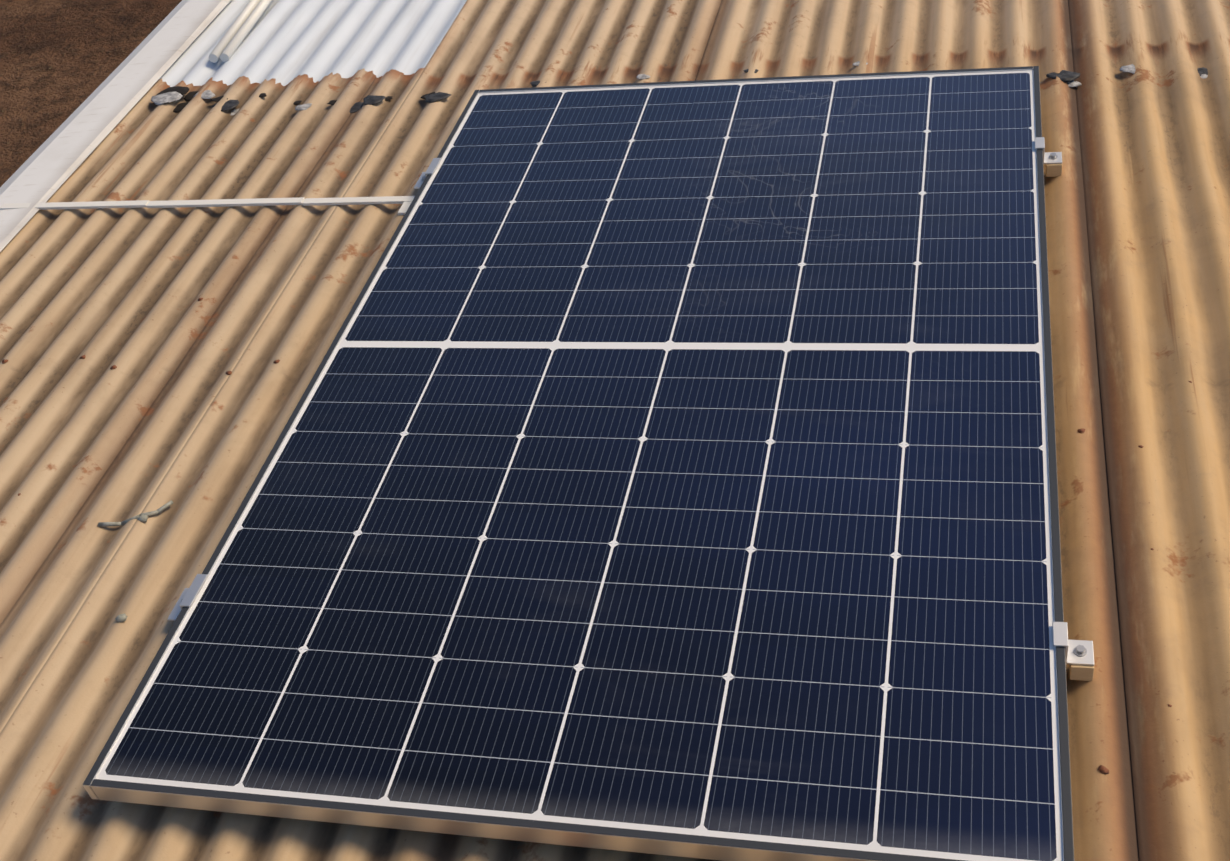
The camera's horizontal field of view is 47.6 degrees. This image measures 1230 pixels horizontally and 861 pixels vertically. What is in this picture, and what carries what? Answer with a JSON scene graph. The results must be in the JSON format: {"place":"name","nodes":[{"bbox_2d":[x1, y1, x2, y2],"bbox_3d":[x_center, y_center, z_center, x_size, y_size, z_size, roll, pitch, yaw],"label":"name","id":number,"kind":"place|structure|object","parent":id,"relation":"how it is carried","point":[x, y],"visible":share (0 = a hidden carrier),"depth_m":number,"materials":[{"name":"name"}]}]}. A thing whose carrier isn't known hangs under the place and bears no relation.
{"place":"outdoors","nodes":[
{"label":"outdoors","id":0,"kind":"place"},
{"bbox_2d":[0,0,181,186],"bbox_3d":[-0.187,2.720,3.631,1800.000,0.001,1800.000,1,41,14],"label":"ground","id":1,"kind":"structure","parent":0,"point":[61,61],"depth_m":11.40,"materials":[{"name":"brown soil"}]},
{"bbox_3d":[0.668,0.528,3.750,3.492,2.890,4.400,1,41,14],"label":"house wall","id":2,"kind":"object","parent":1,"relation":"on","visible":0},
{"bbox_2d":[0,0,230,251],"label":"barge flashing","id":3,"kind":"object","parent":2,"relation":"on","point":[52,163],"visible":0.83,"depth_m":3.23,"materials":[{"name":"white paint"}]},
{"bbox_2d":[0,69,404,624],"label":"roof sheet","id":4,"kind":"object","parent":2,"relation":"on","point":[104,290],"visible":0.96,"depth_m":2.70,"materials":[{"name":"beige paint"}]},
{"bbox_2d":[0,196,414,214],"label":"conduit pipe","id":5,"kind":"object","parent":4,"relation":"on","point":[405,201],"visible":0.83,"depth_m":2.81,"materials":[{"name":"white plastic"}]},
{"bbox_2d":[151,61,1207,114],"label":"sealant patches","id":6,"kind":"object","parent":4,"relation":"on","point":[170,94],"visible":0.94,"depth_m":3.10,"materials":[{"name":"black"}]},
{"bbox_2d":[160,0,466,86],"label":"corrugated roof sheet","id":7,"kind":"object","parent":2,"relation":"on","point":[284,42],"visible":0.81,"depth_m":3.40,"materials":[{"name":"white metal"}]},
{"bbox_2d":[209,0,271,62],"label":"pipes","id":8,"kind":"object","parent":7,"relation":"on","point":[236,34],"visible":0.88,"depth_m":3.46,"materials":[{"name":"white plastic"}]},
{"bbox_2d":[0,0,721,860],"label":"roof sheet","id":9,"kind":"object","parent":2,"relation":"on","point":[64,720],"visible":0.4,"depth_m":2.15,"materials":[{"name":"beige paint"}]},
{"bbox_2d":[98,500,172,621],"bbox_3d":[-0.733,0.191,2.049,0.109,0.022,0.252,-6,40,6],"label":"roof debris","id":10,"kind":"object","parent":9,"relation":"on","point":[142,517],"visible":1,"depth_m":2.12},
{"bbox_2d":[167,574,207,620],"bbox_3d":[-0.583,0.238,1.919,0.047,0.058,0.058,1,41,14],"label":"clamp","id":11,"kind":"object","parent":9,"relation":"on","point":[188,596],"visible":0.67,"depth_m":1.91,"materials":[{"name":"silver metal"}]},
{"bbox_2d":[414,158,441,188],"bbox_3d":[-0.362,-0.491,2.723,0.047,0.058,0.058,1,41,14],"label":"clamp","id":12,"kind":"object","parent":9,"relation":"on","point":[433,165],"visible":0.62,"depth_m":2.71,"materials":[{"name":"silver metal"}]},
{"bbox_2d":[83,66,1074,860],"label":"solar panel","id":13,"kind":"object","parent":9,"relation":"on","point":[663,468],"visible":1,"depth_m":1.89,"materials":[{"name":"blue glass"}]},
{"bbox_2d":[511,0,1138,860],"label":"roof sheet","id":14,"kind":"object","parent":2,"relation":"on","point":[777,38],"visible":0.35,"depth_m":2.26,"materials":[{"name":"beige paint"}]},
{"bbox_2d":[2,216,1214,773],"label":"screws","id":15,"kind":"object","parent":14,"relation":"on","point":[1100,768],"visible":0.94,"depth_m":1.96,"materials":[{"name":"metal"}]},
{"bbox_2d":[1035,137,1061,176],"bbox_3d":[0.760,-0.480,2.450,0.047,0.058,0.039,1,41,14],"label":"clamp","id":16,"kind":"object","parent":14,"relation":"on","point":[1052,161],"visible":0.96,"depth_m":2.44,"materials":[{"name":"silver metal"}]},
{"bbox_2d":[1052,622,1093,680],"bbox_3d":[0.536,0.259,1.636,0.047,0.058,0.039,1,41,14],"label":"clamp","id":17,"kind":"object","parent":14,"relation":"on","point":[1079,656],"visible":0.96,"depth_m":1.63,"materials":[{"name":"silver metal"}]},
{"bbox_2d":[1068,0,1229,860],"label":"roof sheet","id":18,"kind":"object","parent":2,"relation":"on","point":[1158,232],"visible":1,"depth_m":2.03,"materials":[{"name":"beige paint"}]},
{"bbox_2d":[0,68,423,732],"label":"roof sheet","id":19,"kind":"object","parent":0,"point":[40,616],"visible":0.98,"depth_m":2.31,"materials":[{"name":"beige paint"}]}
]}

